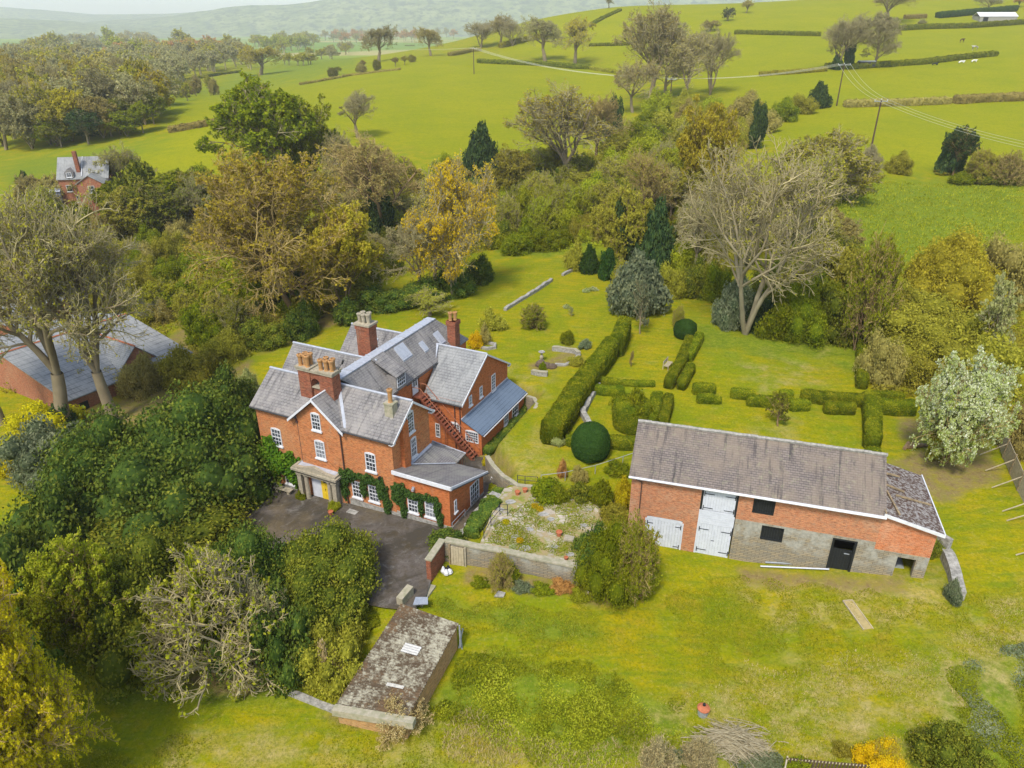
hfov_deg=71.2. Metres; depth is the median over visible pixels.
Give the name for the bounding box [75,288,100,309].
shrub
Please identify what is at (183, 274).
shrub
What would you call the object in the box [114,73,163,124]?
tree
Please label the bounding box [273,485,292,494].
stone bench
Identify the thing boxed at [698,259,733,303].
shrub
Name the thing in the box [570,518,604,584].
shrub
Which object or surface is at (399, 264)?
shrub
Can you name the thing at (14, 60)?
tree
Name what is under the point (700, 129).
tree
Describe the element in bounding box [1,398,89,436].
shrub
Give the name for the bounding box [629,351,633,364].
tree
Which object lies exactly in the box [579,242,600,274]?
yew tree
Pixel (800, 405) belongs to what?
box hedge
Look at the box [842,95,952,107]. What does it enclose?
field hedge
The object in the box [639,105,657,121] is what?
shrub
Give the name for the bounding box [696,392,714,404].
box hedge
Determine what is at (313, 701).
wall
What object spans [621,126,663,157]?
shrub
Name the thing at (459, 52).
field hedge
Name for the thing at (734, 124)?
tree
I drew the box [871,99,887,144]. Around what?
power pole
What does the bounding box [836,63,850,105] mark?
power pole
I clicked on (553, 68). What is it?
power line
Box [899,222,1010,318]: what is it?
tree
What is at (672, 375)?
box hedge
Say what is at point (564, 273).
wall
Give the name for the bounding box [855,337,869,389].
box hedge
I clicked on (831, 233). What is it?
tree
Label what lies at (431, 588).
wall
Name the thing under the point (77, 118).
tree
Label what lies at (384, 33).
tree
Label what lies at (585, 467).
railing
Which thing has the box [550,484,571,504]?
shrub
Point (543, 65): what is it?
power line
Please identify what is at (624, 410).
topiary
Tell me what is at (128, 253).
shrub
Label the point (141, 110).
tree
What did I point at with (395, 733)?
dead vine
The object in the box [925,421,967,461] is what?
shrub
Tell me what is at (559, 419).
hedge
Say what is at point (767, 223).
tree
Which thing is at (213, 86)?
tree
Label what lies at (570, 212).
shrub
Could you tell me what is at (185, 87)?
tree
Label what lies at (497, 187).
shrub
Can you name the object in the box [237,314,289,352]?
shrub
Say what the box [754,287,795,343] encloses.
shrub
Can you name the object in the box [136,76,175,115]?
tree
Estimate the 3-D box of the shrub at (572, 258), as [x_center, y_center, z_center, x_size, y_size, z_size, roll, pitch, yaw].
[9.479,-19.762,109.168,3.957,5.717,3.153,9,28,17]
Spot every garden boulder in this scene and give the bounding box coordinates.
[535,360,544,366]
[549,363,556,369]
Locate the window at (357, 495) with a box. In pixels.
[351,481,363,500]
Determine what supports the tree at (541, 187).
on the ground at (438, 102)
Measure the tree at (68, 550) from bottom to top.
10.836 m
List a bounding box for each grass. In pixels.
[56,574,1023,767]
[439,706,678,767]
[631,598,1023,764]
[834,180,1023,273]
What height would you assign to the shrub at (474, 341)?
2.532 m
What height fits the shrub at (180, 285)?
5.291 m
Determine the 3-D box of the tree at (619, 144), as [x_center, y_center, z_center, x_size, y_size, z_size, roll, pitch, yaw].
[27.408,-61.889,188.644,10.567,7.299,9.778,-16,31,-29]
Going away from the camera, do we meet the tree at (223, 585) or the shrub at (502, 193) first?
the tree at (223, 585)
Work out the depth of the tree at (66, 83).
223.73 m
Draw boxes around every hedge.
[167,118,213,132]
[181,70,240,81]
[299,67,400,84]
[447,47,480,55]
[476,58,591,68]
[498,34,540,47]
[539,363,600,445]
[565,433,572,446]
[585,336,619,375]
[589,42,631,45]
[589,66,664,75]
[590,8,621,25]
[594,383,624,396]
[599,376,622,384]
[609,434,635,450]
[610,316,631,356]
[622,379,655,387]
[648,391,663,420]
[658,392,673,422]
[663,334,693,389]
[676,362,695,390]
[688,331,704,361]
[691,381,716,394]
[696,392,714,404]
[714,395,721,404]
[730,387,755,399]
[734,29,821,35]
[745,394,776,407]
[758,66,827,76]
[778,388,794,400]
[789,398,811,411]
[799,388,863,407]
[822,400,856,415]
[824,50,999,69]
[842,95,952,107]
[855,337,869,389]
[861,390,882,447]
[861,390,905,398]
[864,445,881,451]
[880,396,918,416]
[894,19,1023,30]
[903,13,927,18]
[935,5,1019,17]
[952,91,1023,103]
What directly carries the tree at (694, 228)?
on the ground at (438, 102)
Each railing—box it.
[483,504,507,535]
[517,475,537,481]
[541,453,631,477]
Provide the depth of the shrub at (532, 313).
87.13 m
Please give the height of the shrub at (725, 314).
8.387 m
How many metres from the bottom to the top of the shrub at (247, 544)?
8.806 m
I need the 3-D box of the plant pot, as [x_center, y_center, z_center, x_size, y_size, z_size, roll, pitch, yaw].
[3.488,11.094,52.974,0.493,0.418,0.493,0,26,0]
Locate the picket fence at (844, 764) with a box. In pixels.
[784,756,881,767]
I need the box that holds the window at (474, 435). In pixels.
[465,430,478,443]
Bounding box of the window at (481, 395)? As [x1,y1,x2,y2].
[479,385,483,399]
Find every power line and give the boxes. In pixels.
[321,34,462,49]
[475,48,614,75]
[478,48,654,77]
[485,52,649,77]
[683,64,839,78]
[686,64,833,78]
[706,64,845,78]
[877,100,1023,147]
[886,101,1023,144]
[888,99,1023,141]
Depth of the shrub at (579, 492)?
56.48 m
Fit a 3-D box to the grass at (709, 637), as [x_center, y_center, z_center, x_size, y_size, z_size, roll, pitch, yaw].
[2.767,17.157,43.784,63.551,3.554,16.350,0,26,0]
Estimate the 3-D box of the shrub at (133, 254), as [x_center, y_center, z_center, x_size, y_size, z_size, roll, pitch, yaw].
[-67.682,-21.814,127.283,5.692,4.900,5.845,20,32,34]
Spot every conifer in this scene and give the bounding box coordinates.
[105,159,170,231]
[807,80,832,108]
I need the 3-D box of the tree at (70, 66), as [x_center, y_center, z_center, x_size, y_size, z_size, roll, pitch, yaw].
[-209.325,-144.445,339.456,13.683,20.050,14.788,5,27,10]
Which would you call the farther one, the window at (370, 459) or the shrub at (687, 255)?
the shrub at (687, 255)
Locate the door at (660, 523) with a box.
[645,516,683,549]
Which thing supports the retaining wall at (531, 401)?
on the ground at (438, 102)
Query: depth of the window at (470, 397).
66.40 m
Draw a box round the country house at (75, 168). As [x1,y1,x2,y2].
[48,151,117,215]
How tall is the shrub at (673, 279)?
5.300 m
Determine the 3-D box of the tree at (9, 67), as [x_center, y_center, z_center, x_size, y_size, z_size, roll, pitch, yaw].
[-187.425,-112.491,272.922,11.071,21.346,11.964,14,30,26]
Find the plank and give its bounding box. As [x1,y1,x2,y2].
[842,599,873,629]
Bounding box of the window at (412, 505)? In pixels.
[407,498,419,515]
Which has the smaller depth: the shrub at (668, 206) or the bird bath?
the bird bath
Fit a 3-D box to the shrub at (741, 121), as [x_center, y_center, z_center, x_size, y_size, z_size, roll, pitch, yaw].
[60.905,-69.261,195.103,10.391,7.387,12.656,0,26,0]
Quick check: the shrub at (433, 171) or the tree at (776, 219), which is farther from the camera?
the shrub at (433, 171)
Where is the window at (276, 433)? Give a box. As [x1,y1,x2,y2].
[270,427,283,448]
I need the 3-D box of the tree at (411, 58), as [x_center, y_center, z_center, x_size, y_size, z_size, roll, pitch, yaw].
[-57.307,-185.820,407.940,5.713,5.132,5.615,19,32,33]
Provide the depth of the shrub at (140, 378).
79.93 m
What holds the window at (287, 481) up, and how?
in the brick house at (370, 414)
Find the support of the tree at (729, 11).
on the ground at (438, 102)
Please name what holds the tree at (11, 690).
on the ground at (438, 102)
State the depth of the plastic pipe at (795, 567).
50.99 m
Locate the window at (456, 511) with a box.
[454,499,458,514]
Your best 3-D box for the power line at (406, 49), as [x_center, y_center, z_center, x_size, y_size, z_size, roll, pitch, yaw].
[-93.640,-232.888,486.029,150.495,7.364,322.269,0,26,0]
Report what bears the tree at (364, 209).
on the ground at (438, 102)
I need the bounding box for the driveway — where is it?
[233,484,437,608]
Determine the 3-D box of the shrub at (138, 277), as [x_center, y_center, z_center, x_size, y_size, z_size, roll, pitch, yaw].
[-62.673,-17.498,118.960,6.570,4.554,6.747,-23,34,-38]
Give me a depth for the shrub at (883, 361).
71.61 m
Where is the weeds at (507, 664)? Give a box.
[429,650,749,767]
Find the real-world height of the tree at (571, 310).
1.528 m
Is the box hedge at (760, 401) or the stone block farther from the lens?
the box hedge at (760, 401)
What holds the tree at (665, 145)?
on the ground at (438, 102)
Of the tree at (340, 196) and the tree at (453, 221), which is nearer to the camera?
the tree at (453, 221)
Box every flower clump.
[503,518,509,524]
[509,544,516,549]
[516,537,523,542]
[536,506,543,511]
[587,286,598,290]
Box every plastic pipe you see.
[760,565,828,569]
[765,561,789,563]
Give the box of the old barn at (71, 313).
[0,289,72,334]
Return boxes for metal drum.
[895,557,903,568]
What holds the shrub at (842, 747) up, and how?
on the ground at (438, 102)
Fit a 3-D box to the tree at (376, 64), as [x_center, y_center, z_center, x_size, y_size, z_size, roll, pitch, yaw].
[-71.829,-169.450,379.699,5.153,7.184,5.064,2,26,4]
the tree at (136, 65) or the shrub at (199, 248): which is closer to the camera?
the shrub at (199, 248)
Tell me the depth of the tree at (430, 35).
437.36 m
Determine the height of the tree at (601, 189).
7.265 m
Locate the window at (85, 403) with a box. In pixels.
[79,400,89,409]
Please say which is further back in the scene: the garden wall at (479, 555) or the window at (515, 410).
the window at (515, 410)
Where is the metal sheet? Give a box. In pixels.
[413,597,427,605]
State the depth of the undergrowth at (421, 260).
119.65 m
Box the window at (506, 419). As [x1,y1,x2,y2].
[504,412,508,426]
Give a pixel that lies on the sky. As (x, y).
(76, 6)
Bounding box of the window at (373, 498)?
[368,485,380,504]
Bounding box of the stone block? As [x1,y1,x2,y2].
[564,534,574,542]
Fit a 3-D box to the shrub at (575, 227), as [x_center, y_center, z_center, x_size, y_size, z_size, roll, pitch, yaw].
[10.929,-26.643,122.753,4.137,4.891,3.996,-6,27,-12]
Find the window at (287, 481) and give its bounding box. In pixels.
[285,476,294,486]
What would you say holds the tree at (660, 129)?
on the ground at (438, 102)
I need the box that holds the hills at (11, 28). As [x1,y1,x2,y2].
[0,18,221,38]
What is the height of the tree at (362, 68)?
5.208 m
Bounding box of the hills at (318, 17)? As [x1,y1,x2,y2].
[83,0,788,36]
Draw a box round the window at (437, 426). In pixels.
[435,423,439,437]
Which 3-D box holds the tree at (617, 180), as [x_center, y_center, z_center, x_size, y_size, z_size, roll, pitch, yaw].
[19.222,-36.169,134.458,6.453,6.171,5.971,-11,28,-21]
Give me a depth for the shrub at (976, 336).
68.96 m
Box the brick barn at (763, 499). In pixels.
[628,419,945,577]
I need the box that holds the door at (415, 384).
[411,377,417,394]
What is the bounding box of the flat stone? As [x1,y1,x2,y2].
[494,590,504,597]
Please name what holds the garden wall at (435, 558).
on the ground at (438, 102)
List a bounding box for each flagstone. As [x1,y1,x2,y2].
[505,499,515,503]
[519,545,530,550]
[538,512,548,515]
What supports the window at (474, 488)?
in the brick house at (370, 414)
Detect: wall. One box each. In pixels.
[288,690,333,712]
[396,584,413,604]
[418,584,435,606]
[425,538,444,581]
[444,537,579,585]
[481,341,495,350]
[485,455,531,487]
[504,278,552,310]
[525,395,538,410]
[531,369,547,376]
[552,345,580,354]
[555,354,580,365]
[561,269,572,275]
[580,383,599,421]
[937,535,953,548]
[940,548,966,600]
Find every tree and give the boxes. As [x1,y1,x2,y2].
[0,43,25,58]
[0,48,9,62]
[0,49,16,59]
[0,59,24,80]
[0,71,17,138]
[0,75,29,130]
[0,89,44,148]
[0,91,12,145]
[0,93,15,149]
[0,181,164,418]
[0,182,123,428]
[0,279,23,426]
[0,558,85,767]
[0,621,119,767]
[1,53,42,72]
[6,81,55,144]
[10,75,51,140]
[10,76,50,93]
[10,171,39,204]
[13,526,133,630]
[15,558,114,667]
[20,48,40,65]
[20,182,69,229]
[27,171,69,204]
[30,118,71,145]
[31,96,74,144]
[34,60,65,81]
[34,190,65,220]
[35,121,77,147]
[40,83,89,141]
[46,76,62,90]
[47,76,95,100]
[52,50,76,64]
[54,69,84,85]
[57,57,80,71]
[63,107,103,143]
[66,177,91,202]
[69,59,107,75]
[70,94,118,137]
[72,126,100,139]
[76,64,121,101]
[77,54,93,65]
[77,140,156,191]
[89,180,134,213]
[96,180,154,235]
[104,109,142,136]
[106,113,125,134]
[108,52,123,72]
[108,62,127,77]
[108,97,129,111]
[114,56,151,75]
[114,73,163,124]
[119,540,291,717]
[120,175,190,235]
[126,99,159,132]
[133,67,173,98]
[135,275,180,308]
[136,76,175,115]
[136,91,167,123]
[146,167,214,200]
[161,171,219,214]
[170,286,201,319]
[172,170,212,220]
[173,77,187,97]
[180,82,191,100]
[180,141,370,318]
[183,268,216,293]
[186,78,196,94]
[188,81,199,95]
[191,75,202,91]
[192,162,208,172]
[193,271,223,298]
[194,68,318,170]
[196,170,230,194]
[196,288,230,328]
[198,274,236,304]
[201,74,210,88]
[205,218,273,286]
[207,76,219,94]
[217,295,252,335]
[218,270,236,280]
[220,292,259,326]
[232,579,290,674]
[235,45,285,74]
[271,93,339,193]
[285,261,306,275]
[301,200,384,302]
[304,163,355,207]
[318,125,358,180]
[320,127,421,234]
[321,157,358,187]
[325,186,360,212]
[326,66,338,76]
[335,186,368,209]
[337,88,377,137]
[356,189,398,229]
[357,63,367,72]
[360,24,397,60]
[364,231,389,251]
[366,238,385,268]
[368,216,445,285]
[372,59,380,70]
[388,161,426,192]
[390,207,405,232]
[391,57,398,66]
[393,192,420,215]
[394,189,420,214]
[395,148,499,293]
[400,55,408,64]
[405,172,425,192]
[405,285,453,317]
[408,54,416,61]
[410,162,446,278]
[413,26,443,55]
[413,180,462,206]
[462,120,498,181]
[464,19,493,47]
[465,175,493,198]
[483,193,523,223]
[487,12,519,42]
[490,143,537,190]
[494,195,522,234]
[499,18,525,45]
[502,77,617,167]
[504,182,521,202]
[519,147,547,164]
[520,14,564,60]
[521,168,541,182]
[521,169,554,193]
[522,146,556,179]
[525,194,553,228]
[527,186,549,217]
[529,180,554,195]
[531,197,560,222]
[532,203,563,231]
[534,143,567,169]
[543,194,562,208]
[544,174,559,188]
[549,180,571,210]
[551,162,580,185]
[559,15,596,62]
[561,184,590,208]
[565,169,592,185]
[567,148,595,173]
[567,307,573,316]
[575,188,598,215]
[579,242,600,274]
[581,91,633,155]
[581,192,621,243]
[590,152,632,182]
[591,177,622,205]
[597,136,631,155]
[597,247,619,281]
[601,177,654,261]
[602,93,623,150]
[602,174,628,188]
[605,247,673,316]
[606,143,680,211]
[611,58,663,112]
[611,255,628,283]
[612,0,690,97]
[624,118,639,133]
[628,150,648,176]
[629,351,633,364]
[632,194,675,272]
[632,277,649,333]
[636,121,672,141]
[636,130,664,141]
[638,179,684,206]
[648,13,694,93]
[648,142,662,159]
[649,135,675,155]
[652,147,679,173]
[655,184,689,218]
[658,23,724,91]
[659,156,678,175]
[662,126,683,148]
[665,164,694,202]
[667,120,688,142]
[668,145,691,159]
[670,209,704,240]
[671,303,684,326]
[674,125,847,334]
[674,159,698,187]
[674,187,736,264]
[675,165,710,207]
[676,92,740,191]
[684,187,706,204]
[691,23,741,94]
[700,20,721,30]
[708,106,748,162]
[721,7,735,20]
[728,173,758,196]
[728,216,761,264]
[741,0,754,12]
[741,146,859,245]
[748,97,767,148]
[757,212,782,241]
[760,207,788,231]
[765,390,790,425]
[779,123,885,206]
[781,220,812,244]
[783,207,843,247]
[805,221,854,251]
[807,197,836,211]
[808,231,839,243]
[815,206,840,213]
[820,14,869,69]
[821,208,845,231]
[824,209,862,236]
[834,11,884,69]
[835,236,864,250]
[836,220,907,349]
[837,224,866,245]
[855,143,884,174]
[859,10,906,61]
[872,0,918,16]
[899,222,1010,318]
[909,344,1023,467]
[917,18,927,23]
[942,125,982,174]
[963,146,999,184]
[972,0,1002,7]
[974,270,1023,347]
[982,230,1023,311]
[987,149,1023,186]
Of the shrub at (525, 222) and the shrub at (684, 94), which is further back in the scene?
the shrub at (684, 94)
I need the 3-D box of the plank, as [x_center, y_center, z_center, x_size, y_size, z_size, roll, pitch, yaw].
[22.636,15.099,46.828,0.700,0.120,2.600,-3,27,-5]
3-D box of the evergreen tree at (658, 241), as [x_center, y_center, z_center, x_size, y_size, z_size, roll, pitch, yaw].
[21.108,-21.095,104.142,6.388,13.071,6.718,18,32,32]
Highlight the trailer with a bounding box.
[858,60,875,66]
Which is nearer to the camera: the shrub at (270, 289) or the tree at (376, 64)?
the shrub at (270, 289)
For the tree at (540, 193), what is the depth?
134.64 m
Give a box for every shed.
[331,604,460,738]
[972,12,1018,21]
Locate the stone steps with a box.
[460,491,500,533]
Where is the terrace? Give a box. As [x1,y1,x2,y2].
[480,486,606,561]
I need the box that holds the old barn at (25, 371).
[0,313,192,409]
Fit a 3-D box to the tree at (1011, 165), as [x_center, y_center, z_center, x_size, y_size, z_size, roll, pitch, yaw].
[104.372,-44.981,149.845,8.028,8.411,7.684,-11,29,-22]
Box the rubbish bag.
[441,565,452,575]
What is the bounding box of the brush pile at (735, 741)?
[681,717,787,767]
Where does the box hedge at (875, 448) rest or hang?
on the ground at (438, 102)
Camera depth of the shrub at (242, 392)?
71.83 m
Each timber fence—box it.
[976,425,1023,511]
[1007,515,1023,555]
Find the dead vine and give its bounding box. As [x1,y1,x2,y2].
[368,693,434,751]
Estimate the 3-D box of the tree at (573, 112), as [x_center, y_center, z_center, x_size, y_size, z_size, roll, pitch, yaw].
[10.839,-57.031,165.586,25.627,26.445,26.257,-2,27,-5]
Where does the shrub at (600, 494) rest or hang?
on the terrace
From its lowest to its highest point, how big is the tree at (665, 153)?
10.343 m
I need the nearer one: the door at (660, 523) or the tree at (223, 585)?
the tree at (223, 585)
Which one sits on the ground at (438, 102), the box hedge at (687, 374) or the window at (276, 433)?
the box hedge at (687, 374)
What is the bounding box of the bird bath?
[538,350,544,359]
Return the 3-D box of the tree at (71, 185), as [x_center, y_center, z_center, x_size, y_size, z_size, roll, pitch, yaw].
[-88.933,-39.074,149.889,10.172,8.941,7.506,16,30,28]
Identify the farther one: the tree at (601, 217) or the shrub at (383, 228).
the shrub at (383, 228)
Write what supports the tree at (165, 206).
on the ground at (438, 102)
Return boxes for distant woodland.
[0,25,458,100]
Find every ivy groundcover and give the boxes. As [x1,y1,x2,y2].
[668,746,783,767]
[945,654,1023,767]
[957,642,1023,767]
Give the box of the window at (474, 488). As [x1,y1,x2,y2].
[470,479,479,505]
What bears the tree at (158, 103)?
on the ground at (438, 102)
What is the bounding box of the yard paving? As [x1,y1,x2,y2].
[383,454,497,530]
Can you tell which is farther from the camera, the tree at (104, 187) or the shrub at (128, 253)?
the tree at (104, 187)
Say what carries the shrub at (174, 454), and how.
on the ground at (438, 102)
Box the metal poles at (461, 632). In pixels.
[458,628,462,648]
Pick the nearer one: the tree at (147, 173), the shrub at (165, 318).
the shrub at (165, 318)
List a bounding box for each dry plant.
[635,731,681,767]
[678,736,722,767]
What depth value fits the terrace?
54.44 m
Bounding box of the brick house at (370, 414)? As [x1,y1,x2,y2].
[249,310,527,528]
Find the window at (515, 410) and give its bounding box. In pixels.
[512,401,518,417]
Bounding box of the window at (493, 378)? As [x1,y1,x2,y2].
[491,373,496,392]
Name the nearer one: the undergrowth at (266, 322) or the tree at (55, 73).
the undergrowth at (266, 322)
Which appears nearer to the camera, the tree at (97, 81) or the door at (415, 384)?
the door at (415, 384)
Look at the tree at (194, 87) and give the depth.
315.34 m
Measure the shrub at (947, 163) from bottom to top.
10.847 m
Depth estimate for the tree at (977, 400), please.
56.46 m
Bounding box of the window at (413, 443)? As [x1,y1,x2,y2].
[410,436,418,460]
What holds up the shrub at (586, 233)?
on the ground at (438, 102)
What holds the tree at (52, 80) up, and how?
on the ground at (438, 102)
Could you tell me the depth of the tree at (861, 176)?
131.73 m
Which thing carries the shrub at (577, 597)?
on the ground at (438, 102)
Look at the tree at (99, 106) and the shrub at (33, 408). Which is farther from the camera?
the tree at (99, 106)
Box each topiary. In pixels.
[571,421,610,463]
[612,393,650,434]
[673,319,696,339]
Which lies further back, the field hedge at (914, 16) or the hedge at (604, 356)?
the field hedge at (914, 16)
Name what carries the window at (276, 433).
in the brick house at (370, 414)
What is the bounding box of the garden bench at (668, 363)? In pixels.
[663,357,672,370]
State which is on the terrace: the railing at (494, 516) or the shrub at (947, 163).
the railing at (494, 516)
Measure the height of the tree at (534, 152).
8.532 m
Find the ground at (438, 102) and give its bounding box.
[0,0,1023,767]
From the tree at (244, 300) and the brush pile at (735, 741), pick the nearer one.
the brush pile at (735, 741)
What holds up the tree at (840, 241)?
on the ground at (438, 102)
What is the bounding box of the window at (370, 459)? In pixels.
[364,452,377,474]
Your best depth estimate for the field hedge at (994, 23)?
410.05 m
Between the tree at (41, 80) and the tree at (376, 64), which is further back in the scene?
the tree at (376, 64)
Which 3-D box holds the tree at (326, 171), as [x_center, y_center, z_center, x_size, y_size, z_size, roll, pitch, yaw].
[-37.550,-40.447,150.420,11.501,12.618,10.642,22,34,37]
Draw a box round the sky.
[0,0,318,13]
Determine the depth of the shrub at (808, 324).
81.57 m
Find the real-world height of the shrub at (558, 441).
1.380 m
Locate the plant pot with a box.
[556,529,561,536]
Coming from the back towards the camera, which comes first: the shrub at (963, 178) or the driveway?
the shrub at (963, 178)
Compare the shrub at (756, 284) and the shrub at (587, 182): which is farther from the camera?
the shrub at (587, 182)
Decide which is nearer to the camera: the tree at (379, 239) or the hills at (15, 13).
the tree at (379, 239)
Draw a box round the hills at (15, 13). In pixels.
[0,7,190,22]
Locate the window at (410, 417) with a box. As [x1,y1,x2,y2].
[407,410,415,436]
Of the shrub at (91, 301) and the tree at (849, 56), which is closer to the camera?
the shrub at (91, 301)
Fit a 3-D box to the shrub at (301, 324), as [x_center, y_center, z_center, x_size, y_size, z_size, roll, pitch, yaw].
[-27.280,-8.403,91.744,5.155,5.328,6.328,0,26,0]
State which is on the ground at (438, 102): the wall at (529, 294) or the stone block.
the wall at (529, 294)
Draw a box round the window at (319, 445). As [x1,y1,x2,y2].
[314,440,326,461]
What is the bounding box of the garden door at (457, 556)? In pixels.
[448,544,466,566]
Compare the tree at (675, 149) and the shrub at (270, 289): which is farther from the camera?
the tree at (675, 149)
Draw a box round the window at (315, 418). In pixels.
[310,412,322,433]
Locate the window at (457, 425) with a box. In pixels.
[449,422,459,433]
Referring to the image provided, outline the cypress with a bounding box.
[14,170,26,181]
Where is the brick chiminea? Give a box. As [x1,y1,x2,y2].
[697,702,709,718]
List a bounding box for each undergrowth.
[0,220,213,392]
[188,303,330,363]
[378,169,484,281]
[482,229,609,252]
[872,304,1023,412]
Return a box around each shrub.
[0,411,89,494]
[0,437,22,482]
[0,473,95,620]
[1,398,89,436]
[1,400,135,549]
[5,549,117,670]
[60,522,208,710]
[68,198,93,229]
[74,378,284,550]
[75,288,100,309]
[82,488,258,558]
[87,212,119,242]
[107,289,136,311]
[112,240,131,265]
[112,348,164,401]
[115,264,156,292]
[120,248,141,267]
[122,239,153,257]
[127,253,157,279]
[132,223,160,247]
[132,300,160,326]
[140,295,178,327]
[148,257,177,283]
[149,229,179,261]
[152,278,196,319]
[154,342,222,395]
[161,254,182,283]
[165,218,188,234]
[166,222,187,242]
[172,229,197,255]
[174,249,203,278]
[177,270,190,284]
[177,297,223,348]
[179,518,293,690]
[181,215,213,242]
[184,548,225,656]
[188,245,239,279]
[190,242,220,253]
[193,358,255,416]
[197,325,250,367]
[213,402,260,452]
[215,261,271,316]
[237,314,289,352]
[237,366,259,396]
[243,574,316,699]
[252,260,281,303]
[256,297,267,313]
[271,513,382,642]
[274,272,303,302]
[275,291,298,315]
[280,297,321,342]
[284,295,309,315]
[295,299,322,316]
[295,490,306,500]
[295,614,369,703]
[306,280,338,312]
[311,638,344,688]
[327,500,340,511]
[328,274,376,308]
[331,295,360,325]
[353,282,410,314]
[359,266,382,287]
[360,605,380,631]
[375,250,404,277]
[378,226,393,235]
[380,230,402,252]
[396,157,414,172]
[396,274,449,309]
[425,526,467,558]
[427,163,443,178]
[432,265,479,299]
[437,151,453,163]
[447,156,465,170]
[454,171,481,180]
[458,163,472,177]
[463,486,503,538]
[465,251,495,286]
[467,330,483,349]
[469,574,493,589]
[476,217,506,250]
[477,306,508,331]
[479,322,491,344]
[483,398,526,455]
[483,549,514,593]
[484,172,501,189]
[485,217,511,249]
[488,483,496,490]
[490,180,498,194]
[491,551,520,585]
[497,188,509,199]
[499,224,534,256]
[511,578,534,594]
[516,183,535,212]
[518,203,531,220]
[518,302,548,330]
[519,216,533,234]
[529,223,571,252]
[530,476,565,505]
[530,580,554,596]
[538,362,546,369]
[549,218,563,231]
[549,577,574,595]
[550,437,565,446]
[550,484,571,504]
[556,200,581,228]
[556,457,567,478]
[557,224,573,246]
[559,329,574,345]
[562,237,581,271]
[565,208,583,216]
[566,355,584,366]
[567,215,586,242]
[568,481,591,503]
[569,464,588,482]
[569,586,590,604]
[570,514,635,615]
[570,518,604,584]
[578,222,596,242]
[578,338,591,349]
[580,168,603,188]
[586,150,603,167]
[587,477,614,506]
[596,144,632,182]
[598,501,628,525]
[602,458,629,478]
[608,386,654,422]
[611,126,632,141]
[613,476,630,509]
[613,507,662,607]
[618,150,634,157]
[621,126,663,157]
[623,112,647,139]
[627,559,662,601]
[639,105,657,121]
[641,88,671,113]
[651,108,694,133]
[659,260,688,300]
[665,199,674,209]
[669,231,700,270]
[670,207,683,225]
[673,97,690,113]
[674,86,693,110]
[674,97,693,118]
[679,253,708,300]
[681,101,703,121]
[696,229,736,273]
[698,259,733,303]
[700,96,723,111]
[700,101,717,115]
[704,114,748,138]
[710,266,755,331]
[726,88,763,118]
[737,116,749,134]
[738,127,749,149]
[738,293,774,334]
[743,101,769,122]
[744,106,783,133]
[748,265,785,297]
[750,234,827,290]
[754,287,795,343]
[770,95,799,121]
[775,274,830,350]
[782,754,811,767]
[791,92,820,114]
[808,230,863,288]
[817,278,867,350]
[822,267,844,287]
[828,281,847,294]
[831,739,853,758]
[851,735,908,767]
[852,326,911,389]
[865,290,976,377]
[873,731,903,764]
[883,149,914,174]
[895,288,912,305]
[895,334,938,391]
[897,278,950,303]
[904,716,1000,767]
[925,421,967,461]
[928,306,1023,402]
[930,538,945,559]
[934,126,968,175]
[934,169,949,175]
[942,577,962,606]
[947,171,974,184]
[973,174,1002,184]
[994,396,1023,462]
[1004,173,1023,184]
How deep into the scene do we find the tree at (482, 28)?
478.60 m
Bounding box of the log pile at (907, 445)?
[903,441,927,449]
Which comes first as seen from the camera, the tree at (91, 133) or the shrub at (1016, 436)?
the shrub at (1016, 436)
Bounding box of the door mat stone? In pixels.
[346,509,358,514]
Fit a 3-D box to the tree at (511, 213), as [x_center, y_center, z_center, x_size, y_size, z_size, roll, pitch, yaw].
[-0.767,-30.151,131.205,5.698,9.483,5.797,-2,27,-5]
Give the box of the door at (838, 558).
[826,538,857,571]
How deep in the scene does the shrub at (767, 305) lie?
84.79 m
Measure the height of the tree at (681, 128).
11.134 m
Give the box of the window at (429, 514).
[424,501,436,520]
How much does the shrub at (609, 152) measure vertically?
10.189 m
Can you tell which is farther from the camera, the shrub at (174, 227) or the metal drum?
the shrub at (174, 227)
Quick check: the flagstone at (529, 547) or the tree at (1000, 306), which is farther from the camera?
the tree at (1000, 306)
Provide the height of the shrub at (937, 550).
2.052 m
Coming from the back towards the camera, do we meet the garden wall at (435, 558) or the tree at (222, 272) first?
the tree at (222, 272)
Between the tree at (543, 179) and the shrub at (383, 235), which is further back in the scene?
the tree at (543, 179)
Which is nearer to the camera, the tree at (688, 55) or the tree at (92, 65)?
the tree at (688, 55)
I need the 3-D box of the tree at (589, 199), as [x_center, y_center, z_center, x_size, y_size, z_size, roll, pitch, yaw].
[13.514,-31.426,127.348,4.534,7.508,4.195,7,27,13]
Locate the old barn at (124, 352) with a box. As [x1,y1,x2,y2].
[59,325,156,370]
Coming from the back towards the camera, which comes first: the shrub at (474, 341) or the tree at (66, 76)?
the tree at (66, 76)
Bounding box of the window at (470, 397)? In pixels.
[469,394,472,407]
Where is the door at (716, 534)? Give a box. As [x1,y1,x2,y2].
[693,509,731,557]
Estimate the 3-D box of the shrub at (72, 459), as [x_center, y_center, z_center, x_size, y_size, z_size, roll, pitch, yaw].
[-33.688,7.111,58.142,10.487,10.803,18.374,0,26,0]

